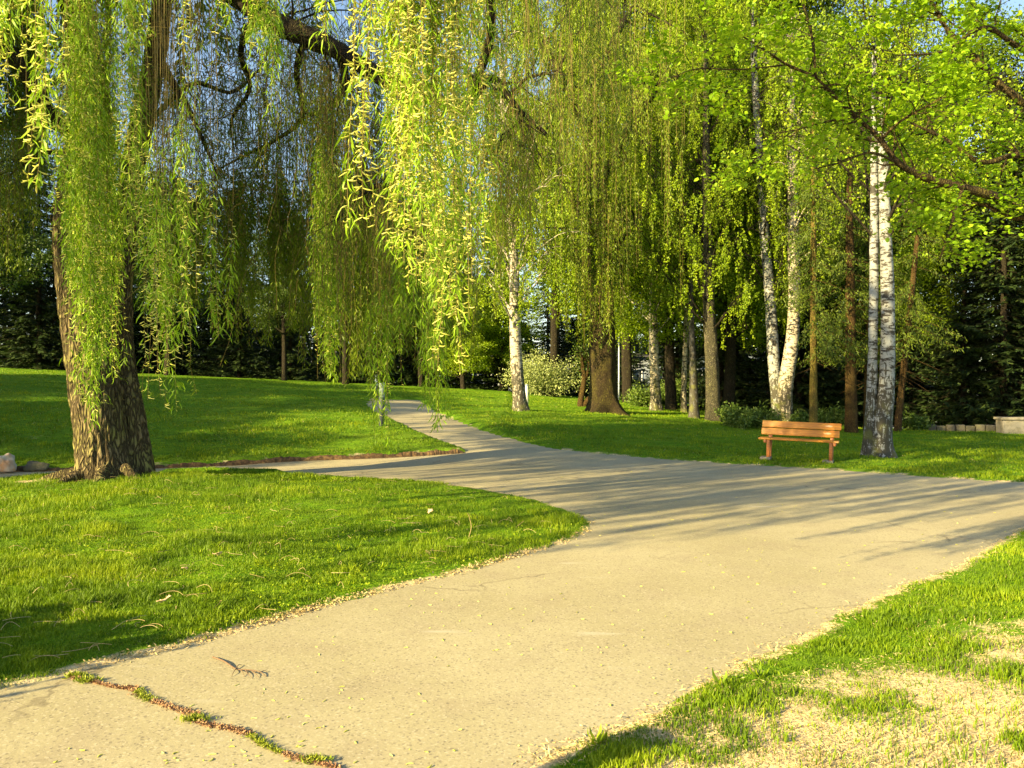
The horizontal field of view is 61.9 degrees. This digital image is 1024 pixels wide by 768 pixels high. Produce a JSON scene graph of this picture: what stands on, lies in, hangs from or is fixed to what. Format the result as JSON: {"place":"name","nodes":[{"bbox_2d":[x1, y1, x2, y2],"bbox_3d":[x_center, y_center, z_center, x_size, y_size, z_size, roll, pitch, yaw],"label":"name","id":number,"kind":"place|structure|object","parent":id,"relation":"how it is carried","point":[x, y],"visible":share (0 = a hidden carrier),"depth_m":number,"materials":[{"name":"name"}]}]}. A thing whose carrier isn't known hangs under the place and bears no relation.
{"place":"outdoors","nodes":[
{"label":"outdoors","id":0,"kind":"place"},
{"bbox_2d":[0,400,1023,767],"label":"path","id":1,"kind":"structure","parent":0,"point":[492,696],"depth_m":5.62,"materials":[{"name":"concrete"}]},
{"bbox_2d":[0,453,16,471],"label":"boulder","id":2,"kind":"object","parent":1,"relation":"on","point":[7,463],"visible":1,"depth_m":15.20,"materials":[{"name":"stone"}]},
{"bbox_2d":[23,461,49,470],"bbox_3d":[-8.696,1.489,15.603,0.534,0.172,0.343,0,0,0],"label":"boulder","id":3,"kind":"object","parent":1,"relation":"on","point":[35,466],"visible":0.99,"depth_m":15.48,"materials":[{"name":"stone"}]},
{"bbox_2d":[212,656,266,677],"bbox_3d":[-1.560,1.583,4.755,0.508,0.018,0.160,0,0,34],"label":"fallen twig","id":4,"kind":"object","parent":1,"relation":"on","point":[239,669],"visible":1,"depth_m":4.73,"materials":[{"name":"brown wood"}]},
{"bbox_2d":[53,470,1005,767],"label":"fallen catkins","id":5,"kind":"object","parent":1,"relation":"on","point":[419,694],"visible":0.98,"depth_m":4.32,"materials":[{"name":"brown plant"}]},
{"bbox_2d":[0,368,1023,767],"bbox_3d":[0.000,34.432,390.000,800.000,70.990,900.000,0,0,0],"label":"ground","id":6,"kind":"structure","parent":0,"point":[802,710],"depth_m":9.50,"materials":[{"name":"green plant"}]},
{"bbox_2d":[0,201,45,365],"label":"spruce tree","id":7,"kind":"object","parent":6,"relation":"on","point":[7,310],"visible":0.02,"depth_m":57.42,"materials":[{"name":"green plant"}]},
{"bbox_2d":[0,109,55,294],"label":"broadleaf tree","id":8,"kind":"object","parent":6,"relation":"on","point":[30,241],"visible":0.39,"depth_m":41.12,"materials":[{"name":"green plant"}]},
{"bbox_2d":[0,182,63,368],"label":"spruce tree","id":9,"kind":"object","parent":6,"relation":"on","point":[5,304],"visible":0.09,"depth_m":51.48,"materials":[{"name":"green plant"}]},
{"bbox_2d":[0,128,64,369],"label":"spruce tree","id":10,"kind":"object","parent":6,"relation":"on","point":[30,321],"visible":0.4,"depth_m":46.85,"materials":[{"name":"green plant"}]},
{"bbox_2d":[26,208,61,368],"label":"spruce tree","id":11,"kind":"object","parent":6,"relation":"on","point":[56,360],"visible":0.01,"depth_m":57.99,"materials":[{"name":"green plant"}]},
{"bbox_2d":[33,147,164,373],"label":"spruce tree","id":12,"kind":"object","parent":6,"relation":"on","point":[138,354],"visible":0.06,"depth_m":49.36,"materials":[{"name":"green plant"}]},
{"bbox_2d":[133,205,178,371],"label":"spruce tree","id":13,"kind":"object","parent":6,"relation":"on","point":[143,331],"visible":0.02,"depth_m":57.33,"materials":[{"name":"green plant"}]},
{"bbox_2d":[133,165,210,374],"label":"spruce tree","id":14,"kind":"object","parent":6,"relation":"on","point":[147,345],"visible":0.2,"depth_m":50.10,"materials":[{"name":"green plant"}]},
{"bbox_2d":[147,248,208,375],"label":"spruce tree","id":15,"kind":"object","parent":6,"relation":"on","point":[192,344],"visible":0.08,"depth_m":56.21,"materials":[{"name":"green plant"}]},
{"bbox_2d":[132,165,233,374],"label":"broadleaf tree","id":16,"kind":"object","parent":6,"relation":"on","point":[136,282],"visible":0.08,"depth_m":44.37,"materials":[{"name":"green plant"}]},
{"bbox_2d":[171,203,260,376],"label":"spruce tree","id":17,"kind":"object","parent":6,"relation":"on","point":[204,326],"visible":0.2,"depth_m":50.33,"materials":[{"name":"green plant"}]},
{"bbox_2d":[185,191,277,377],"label":"spruce tree","id":18,"kind":"object","parent":6,"relation":"on","point":[251,371],"visible":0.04,"depth_m":56.75,"materials":[{"name":"green plant"}]},
{"bbox_2d":[185,172,287,379],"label":"spruce tree","id":19,"kind":"object","parent":6,"relation":"on","point":[239,368],"visible":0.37,"depth_m":47.60,"materials":[{"name":"green plant"}]},
{"bbox_2d":[13,449,464,471],"bbox_3d":[-7.404,1.493,16.553,13.206,0.233,1.770,0,0,-8],"label":"lawn edge","id":20,"kind":"object","parent":6,"relation":"on","point":[311,458],"visible":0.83,"depth_m":17.14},
{"bbox_2d":[223,207,317,380],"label":"broadleaf tree","id":21,"kind":"object","parent":6,"relation":"on","point":[283,332],"visible":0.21,"depth_m":44.56,"materials":[{"name":"green plant"}]},
{"bbox_2d":[247,235,310,378],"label":"spruce tree","id":22,"kind":"object","parent":6,"relation":"on","point":[272,346],"visible":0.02,"depth_m":59.36,"materials":[{"name":"green plant"}]},
{"bbox_2d":[0,482,581,631],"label":"clover leaves","id":23,"kind":"object","parent":6,"relation":"on","point":[239,599],"visible":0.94,"depth_m":7.88,"materials":[{"name":"green plant"}]},
{"bbox_2d":[246,201,336,381],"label":"spruce tree","id":24,"kind":"object","parent":6,"relation":"on","point":[292,374],"visible":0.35,"depth_m":48.23,"materials":[{"name":"green plant"}]},
{"bbox_2d":[287,270,350,379],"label":"spruce tree","id":25,"kind":"object","parent":6,"relation":"on","point":[317,353],"visible":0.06,"depth_m":57.23,"materials":[{"name":"green plant"}]},
{"bbox_2d":[0,0,638,482],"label":"weeping willow","id":26,"kind":"object","parent":6,"relation":"on","point":[396,234],"visible":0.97,"depth_m":10.33,"materials":[{"name":"green plant"}]},
{"bbox_2d":[267,176,377,383],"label":"broadleaf tree","id":27,"kind":"object","parent":6,"relation":"on","point":[345,368],"visible":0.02,"depth_m":43.81,"materials":[{"name":"green plant"}]},
{"bbox_2d":[307,172,411,385],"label":"spruce tree","id":28,"kind":"object","parent":6,"relation":"on","point":[356,380],"visible":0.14,"depth_m":49.06,"materials":[{"name":"green plant"}]},
{"bbox_2d":[379,383,384,426],"bbox_3d":[-3.328,0.572,21.825,0.166,1.217,0.166,0,0,0],"label":"bollard light","id":29,"kind":"object","parent":6,"relation":"on","point":[381,418],"visible":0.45,"depth_m":21.76,"materials":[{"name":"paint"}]},
{"bbox_2d":[363,331,447,386],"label":"spruce tree","id":30,"kind":"object","parent":6,"relation":"on","point":[406,363],"visible":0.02,"depth_m":57.21,"materials":[{"name":"green plant"}]},
{"bbox_2d":[375,299,458,387],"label":"spruce tree","id":31,"kind":"object","parent":6,"relation":"on","point":[411,379],"visible":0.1,"depth_m":49.56,"materials":[{"name":"green plant"}]},
{"bbox_2d":[395,208,474,386],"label":"broadleaf tree","id":32,"kind":"object","parent":6,"relation":"on","point":[421,379],"visible":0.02,"depth_m":46.88,"materials":[{"name":"green plant"}]},
{"bbox_2d":[408,182,509,388],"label":"spruce tree","id":33,"kind":"object","parent":6,"relation":"on","point":[470,377],"visible":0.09,"depth_m":50.76,"materials":[{"name":"green plant"}]},
{"bbox_2d":[419,276,499,388],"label":"broadleaf tree","id":34,"kind":"object","parent":6,"relation":"on","point":[471,359],"visible":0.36,"depth_m":45.14,"materials":[{"name":"green plant"}]},
{"bbox_2d":[452,195,548,391],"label":"spruce tree","id":35,"kind":"object","parent":6,"relation":"on","point":[495,381],"visible":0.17,"depth_m":49.37,"materials":[{"name":"green plant"}]},
{"bbox_2d":[465,215,536,393],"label":"spruce tree","id":36,"kind":"object","parent":6,"relation":"on","point":[489,335],"visible":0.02,"depth_m":56.74,"materials":[{"name":"green plant"}]},
{"bbox_2d":[467,268,549,390],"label":"broadleaf tree","id":37,"kind":"object","parent":6,"relation":"on","point":[499,352],"visible":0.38,"depth_m":47.68,"materials":[{"name":"green plant"}]},
{"bbox_2d":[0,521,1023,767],"bbox_3d":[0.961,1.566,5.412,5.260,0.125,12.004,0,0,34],"label":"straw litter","id":38,"kind":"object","parent":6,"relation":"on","point":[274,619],"visible":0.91,"depth_m":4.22,"materials":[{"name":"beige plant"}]},
{"bbox_2d":[8,281,1016,418],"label":"woodland","id":39,"kind":"object","parent":6,"relation":"on","point":[470,340],"visible":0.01,"depth_m":86.82,"materials":[{"name":"green plant"}]},
{"bbox_2d":[421,0,604,410],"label":"birch tree","id":40,"kind":"object","parent":6,"relation":"on","point":[520,403],"visible":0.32,"depth_m":29.03,"materials":[{"name":"green plant"}]},
{"bbox_2d":[496,338,589,396],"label":"bush","id":41,"kind":"object","parent":6,"relation":"on","point":[541,381],"visible":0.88,"depth_m":43.68,"materials":[{"name":"green plant"}]},
{"bbox_2d":[523,241,573,393],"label":"spruce tree","id":42,"kind":"object","parent":6,"relation":"on","point":[547,317],"visible":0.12,"depth_m":61.82,"materials":[{"name":"green plant"}]},
{"bbox_2d":[475,0,629,396],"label":"broadleaf tree","id":43,"kind":"object","parent":6,"relation":"on","point":[555,309],"visible":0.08,"depth_m":44.10,"materials":[{"name":"green plant"}]},
{"bbox_2d":[537,290,579,396],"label":"spruce tree","id":44,"kind":"object","parent":6,"relation":"on","point":[559,345],"visible":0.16,"depth_m":57.91,"materials":[{"name":"green plant"}]},
{"bbox_2d":[437,354,704,403],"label":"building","id":45,"kind":"structure","parent":6,"relation":"on","point":[643,376],"depth_m":74.00,"materials":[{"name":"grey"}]},
{"bbox_2d":[546,285,621,396],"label":"spruce tree","id":46,"kind":"object","parent":6,"relation":"on","point":[573,392],"visible":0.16,"depth_m":51.75,"materials":[{"name":"green plant"}]},
{"bbox_2d":[561,309,616,391],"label":"spruce tree","id":47,"kind":"object","parent":6,"relation":"on","point":[587,388],"visible":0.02,"depth_m":59.75,"materials":[{"name":"green plant"}]},
{"bbox_2d":[566,317,620,406],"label":"tree","id":48,"kind":"object","parent":6,"relation":"on","point":[585,373],"visible":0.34,"depth_m":34.13,"materials":[{"name":"brown plant"}]},
{"bbox_2d":[587,725,607,744],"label":"weed plant","id":49,"kind":"object","parent":6,"relation":"on","point":[600,737],"visible":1,"depth_m":3.75,"materials":[{"name":"green plant"}]},
{"bbox_2d":[469,0,727,415],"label":"weeping willow","id":50,"kind":"object","parent":6,"relation":"on","point":[602,395],"visible":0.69,"depth_m":29.11,"materials":[{"name":"green plant"}]},
{"bbox_2d":[528,0,708,402],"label":"broadleaf tree","id":51,"kind":"object","parent":6,"relation":"on","point":[627,379],"visible":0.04,"depth_m":42.36,"materials":[{"name":"green plant"}]},
{"bbox_2d":[618,318,619,399],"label":"lamp post","id":52,"kind":"object","parent":6,"relation":"on","point":[618,369],"visible":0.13,"depth_m":45.97,"materials":[{"name":"grey metal"}]},
{"bbox_2d":[615,322,648,388],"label":"spruce tree","id":53,"kind":"object","parent":6,"relation":"on","point":[632,360],"visible":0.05,"depth_m":57.84,"materials":[{"name":"green plant"}]},
{"bbox_2d":[615,312,649,398],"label":"spruce tree","id":54,"kind":"object","parent":6,"relation":"on","point":[635,364],"visible":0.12,"depth_m":49.70,"materials":[{"name":"green plant"}]},
{"bbox_2d":[620,380,664,406],"bbox_3d":[5.691,0.432,38.102,1.982,1.382,1.863,0,0,-25],"label":"shrub","id":55,"kind":"object","parent":6,"relation":"on","point":[638,397],"visible":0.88,"depth_m":37.81,"materials":[{"name":"green plant"}]},
{"bbox_2d":[610,76,700,410],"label":"birch tree","id":56,"kind":"object","parent":6,"relation":"on","point":[655,387],"visible":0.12,"depth_m":35.14,"materials":[{"name":"green plant"}]},
{"bbox_2d":[608,0,718,382],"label":"broadleaf tree","id":57,"kind":"object","parent":6,"relation":"on","point":[608,182],"depth_m":49.09,"materials":[{"name":"green plant"}]},
{"bbox_2d":[643,379,687,406],"bbox_3d":[6.974,0.336,39.164,2.037,1.604,2.237,0,0,27],"label":"shrub","id":58,"kind":"object","parent":6,"relation":"on","point":[662,385],"visible":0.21,"depth_m":38.77,"materials":[{"name":"green plant"}]},
{"bbox_2d":[633,308,704,402],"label":"spruce tree","id":59,"kind":"object","parent":6,"relation":"on","point":[677,355],"visible":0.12,"depth_m":48.82,"materials":[{"name":"green plant"}]},
{"bbox_2d":[561,27,786,409],"bbox_3d":[7.111,-6.646,37.132,9.956,16.880,11.719,0,0,21],"label":"broadleaf tree","id":60,"kind":"object","parent":6,"relation":"on","point":[667,342],"visible":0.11,"depth_m":36.01,"materials":[{"name":"green plant"}]},
{"bbox_2d":[636,322,724,403],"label":"spruce tree","id":61,"kind":"object","parent":6,"relation":"on","point":[661,359],"visible":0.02,"depth_m":55.99,"materials":[{"name":"green plant"}]},
{"bbox_2d":[639,141,722,412],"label":"birch tree","id":62,"kind":"object","parent":6,"relation":"on","point":[684,408],"visible":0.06,"depth_m":35.30,"materials":[{"name":"green plant"}]},
{"bbox_2d":[645,67,738,418],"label":"birch tree","id":63,"kind":"object","parent":6,"relation":"on","point":[694,412],"visible":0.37,"depth_m":31.41,"materials":[{"name":"green plant"}]},
{"bbox_2d":[617,0,797,421],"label":"birch tree","id":64,"kind":"object","parent":6,"relation":"on","point":[707,269],"visible":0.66,"depth_m":30.16,"materials":[{"name":"green plant"}]},
{"bbox_2d":[631,98,786,325],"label":"broadleaf tree","id":65,"kind":"object","parent":6,"relation":"on","point":[736,239],"visible":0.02,"depth_m":36.17,"materials":[{"name":"green plant"}]},
{"bbox_2d":[660,295,768,411],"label":"spruce tree","id":66,"kind":"object","parent":6,"relation":"on","point":[743,369],"visible":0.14,"depth_m":39.49,"materials":[{"name":"green plant"}]},
{"bbox_2d":[709,668,731,686],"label":"weed plant","id":67,"kind":"object","parent":6,"relation":"on","point":[720,681],"visible":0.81,"depth_m":4.49,"materials":[{"name":"green plant"}]},
{"bbox_2d":[714,400,748,422],"bbox_3d":[7.588,1.008,29.602,1.282,0.914,1.270,0,0,0],"label":"shrub","id":68,"kind":"object","parent":6,"relation":"on","point":[723,410],"visible":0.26,"depth_m":29.35,"materials":[{"name":"green plant"}]},
{"bbox_2d":[699,315,766,404],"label":"spruce tree","id":69,"kind":"object","parent":6,"relation":"on","point":[747,353],"visible":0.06,"depth_m":46.66,"materials":[{"name":"green plant"}]},
{"bbox_2d":[607,0,864,407],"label":"broadleaf tree","id":70,"kind":"object","parent":6,"relation":"on","point":[730,367],"visible":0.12,"depth_m":35.01,"materials":[{"name":"green plant"}]},
{"bbox_2d":[721,406,757,428],"bbox_3d":[7.426,1.085,27.615,1.202,0.813,1.455,0,0,-34],"label":"shrub","id":71,"kind":"object","parent":6,"relation":"on","point":[742,420],"visible":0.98,"depth_m":27.41,"materials":[{"name":"green plant"}]},
{"bbox_2d":[635,0,864,403],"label":"broadleaf tree","id":72,"kind":"object","parent":6,"relation":"on","point":[731,16],"visible":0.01,"depth_m":39.48,"materials":[{"name":"green plant"}]},
{"bbox_2d":[746,663,768,678],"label":"weed plant","id":73,"kind":"object","parent":6,"relation":"on","point":[759,673],"visible":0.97,"depth_m":4.61,"materials":[{"name":"green plant"}]},
{"bbox_2d":[657,0,863,420],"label":"birch tree","id":74,"kind":"object","parent":6,"relation":"on","point":[773,358],"visible":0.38,"depth_m":31.34,"materials":[{"name":"green plant"}]},
{"bbox_2d":[747,400,787,427],"bbox_3d":[8.211,1.029,27.857,1.565,1.002,1.346,0,0,45],"label":"shrub","id":75,"kind":"object","parent":6,"relation":"on","point":[760,415],"visible":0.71,"depth_m":27.79,"materials":[{"name":"green plant"}]},
{"bbox_2d":[712,90,867,411],"bbox_3d":[10.935,-5.479,37.958,8.592,14.824,7.836,0,0,-23],"label":"broadleaf tree","id":76,"kind":"object","parent":6,"relation":"on","point":[822,300],"visible":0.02,"depth_m":36.58,"materials":[{"name":"green plant"}]},
{"bbox_2d":[723,182,862,417],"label":"spruce tree","id":77,"kind":"object","parent":6,"relation":"on","point":[794,398],"visible":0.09,"depth_m":37.88,"materials":[{"name":"green plant"}]},
{"bbox_2d":[726,10,862,420],"bbox_3d":[10.605,-6.012,30.686,5.195,15.287,5.843,0,0,0],"label":"birch tree","id":78,"kind":"object","parent":6,"relation":"on","point":[787,370],"visible":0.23,"depth_m":30.64,"materials":[{"name":"green plant"}]},
{"bbox_2d":[735,175,863,414],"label":"spruce tree","id":79,"kind":"object","parent":6,"relation":"on","point":[800,386],"visible":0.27,"depth_m":36.54,"materials":[{"name":"green plant"}]},
{"bbox_2d":[758,420,841,462],"bbox_3d":[5.859,1.174,17.402,1.570,0.788,0.546,2,1,24],"label":"park bench","id":80,"kind":"object","parent":6,"relation":"on","point":[800,430],"visible":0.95,"depth_m":17.45,"materials":[{"name":"brown wood"}]},
{"bbox_2d":[788,408,823,428],"bbox_3d":[9.726,1.196,28.451,1.068,0.786,1.154,0,0,-29],"label":"shrub","id":81,"kind":"object","parent":6,"relation":"on","point":[801,416],"visible":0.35,"depth_m":28.34,"materials":[{"name":"green plant"}]},
{"bbox_2d":[711,0,909,369],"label":"broadleaf tree","id":82,"kind":"object","parent":6,"relation":"on","point":[826,4],"visible":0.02,"depth_m":39.58,"materials":[{"name":"green plant"}]},
{"bbox_2d":[604,0,1023,272],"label":"maple tree","id":83,"kind":"object","parent":6,"relation":"on","point":[976,25],"visible":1,"depth_m":7.72,"materials":[{"name":"green plant"}]},
{"bbox_2d":[761,85,868,429],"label":"spruce tree","id":84,"kind":"object","parent":6,"relation":"on","point":[814,263],"visible":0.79,"depth_m":27.05,"materials":[{"name":"green plant"}]},
{"bbox_2d":[818,404,844,427],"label":"shrub","id":85,"kind":"object","parent":6,"relation":"on","point":[833,416],"visible":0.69,"depth_m":28.84,"materials":[{"name":"green plant"}]},
{"bbox_2d":[741,3,954,403],"bbox_3d":[14.708,-7.157,38.726,11.390,19.300,11.808,0,0,-32],"label":"broadleaf tree","id":86,"kind":"object","parent":6,"relation":"on","point":[833,36],"visible":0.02,"depth_m":36.16,"materials":[{"name":"green plant"}]},
{"bbox_2d":[792,73,917,432],"bbox_3d":[11.143,-4.303,28.091,4.011,12.201,3.748,0,0,0],"label":"spruce tree","id":87,"kind":"object","parent":6,"relation":"on","point":[851,380],"visible":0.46,"depth_m":27.88,"materials":[{"name":"green plant"}]},
{"bbox_2d":[718,0,1023,457],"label":"birch tree","id":88,"kind":"object","parent":6,"relation":"on","point":[877,440],"visible":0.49,"depth_m":18.50,"materials":[{"name":"green plant"}]},
{"bbox_2d":[817,155,931,428],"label":"spruce tree","id":89,"kind":"object","parent":6,"relation":"on","point":[867,207],"visible":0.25,"depth_m":28.96,"materials":[{"name":"green plant"}]},
{"bbox_2d":[804,146,944,426],"bbox_3d":[15.693,-4.421,37.404,6.261,13.830,6.512,0,0,8],"label":"spruce tree","id":90,"kind":"object","parent":6,"relation":"on","point":[860,411],"visible":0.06,"depth_m":36.81,"materials":[{"name":"green plant"}]},
{"bbox_2d":[801,150,951,428],"bbox_3d":[15.985,-4.119,36.893,6.632,13.328,6.759,0,0,-41],"label":"spruce tree","id":91,"kind":"object","parent":6,"relation":"on","point":[897,369],"visible":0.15,"depth_m":36.48,"materials":[{"name":"green plant"}]},
{"bbox_2d":[851,158,969,430],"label":"spruce tree","id":92,"kind":"object","parent":6,"relation":"on","point":[909,292],"visible":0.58,"depth_m":27.90,"materials":[{"name":"green plant"}]},
{"bbox_2d":[902,411,934,430],"bbox_3d":[13.720,1.280,28.997,1.128,0.758,1.386,0,0,43],"label":"shrub","id":93,"kind":"object","parent":6,"relation":"on","point":[911,422],"visible":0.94,"depth_m":28.78,"materials":[{"name":"green plant"}]},
{"bbox_2d":[835,15,1023,425],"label":"broadleaf tree","id":94,"kind":"object","parent":6,"relation":"on","point":[992,50],"visible":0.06,"depth_m":36.02,"materials":[{"name":"green plant"}]},
{"bbox_2d":[840,120,1019,409],"bbox_3d":[17.283,-4.333,36.266,7.154,13.535,7.845,0,0,-12],"label":"broadleaf tree","id":95,"kind":"object","parent":6,"relation":"on","point":[923,280],"visible":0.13,"depth_m":34.37,"materials":[{"name":"green plant"}]},
{"bbox_2d":[893,268,995,428],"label":"spruce tree","id":96,"kind":"object","parent":6,"relation":"on","point":[920,384],"visible":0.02,"depth_m":39.09,"materials":[{"name":"green plant"}]},
{"bbox_2d":[893,177,1023,425],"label":"spruce tree","id":97,"kind":"object","parent":6,"relation":"on","point":[966,397],"visible":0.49,"depth_m":33.69,"materials":[{"name":"green plant"}]},
{"bbox_2d":[924,424,995,431],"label":"wall","id":98,"kind":"structure","parent":6,"relation":"on","point":[962,427],"depth_m":28.67,"materials":[{"name":"stone"}]},
{"bbox_2d":[898,0,1023,356],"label":"broadleaf tree","id":99,"kind":"object","parent":6,"relation":"on","point":[1010,54],"visible":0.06,"depth_m":36.88,"materials":[{"name":"green plant"}]},
{"bbox_2d":[905,68,1023,425],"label":"spruce tree","id":100,"kind":"object","parent":6,"relation":"on","point":[1005,330],"visible":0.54,"depth_m":32.86,"materials":[{"name":"green plant"}]},
{"bbox_2d":[949,86,1023,424],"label":"spruce tree","id":101,"kind":"object","parent":6,"relation":"on","point":[997,291],"visible":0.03,"depth_m":36.15,"materials":[{"name":"green plant"}]},
{"bbox_2d":[993,417,1023,433],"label":"concrete block","id":102,"kind":"structure","parent":6,"relation":"on","point":[1009,425],"depth_m":26.80,"materials":[{"name":"beige concrete"}]},
{"bbox_2d":[0,369,1023,483],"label":"meadow grass","id":103,"kind":"structure","parent":0,"point":[922,468],"depth_m":20.91,"materials":[{"name":"green plant"}]},
{"bbox_2d":[0,379,1023,767],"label":"dry grass","id":104,"kind":"structure","parent":0,"point":[688,711],"depth_m":4.30,"materials":[{"name":"plant"}]},
{"bbox_2d":[0,0,1023,419],"label":"sky","id":105,"kind":"structure","parent":0,"point":[1016,5],"materials":[{"name":"blue"}]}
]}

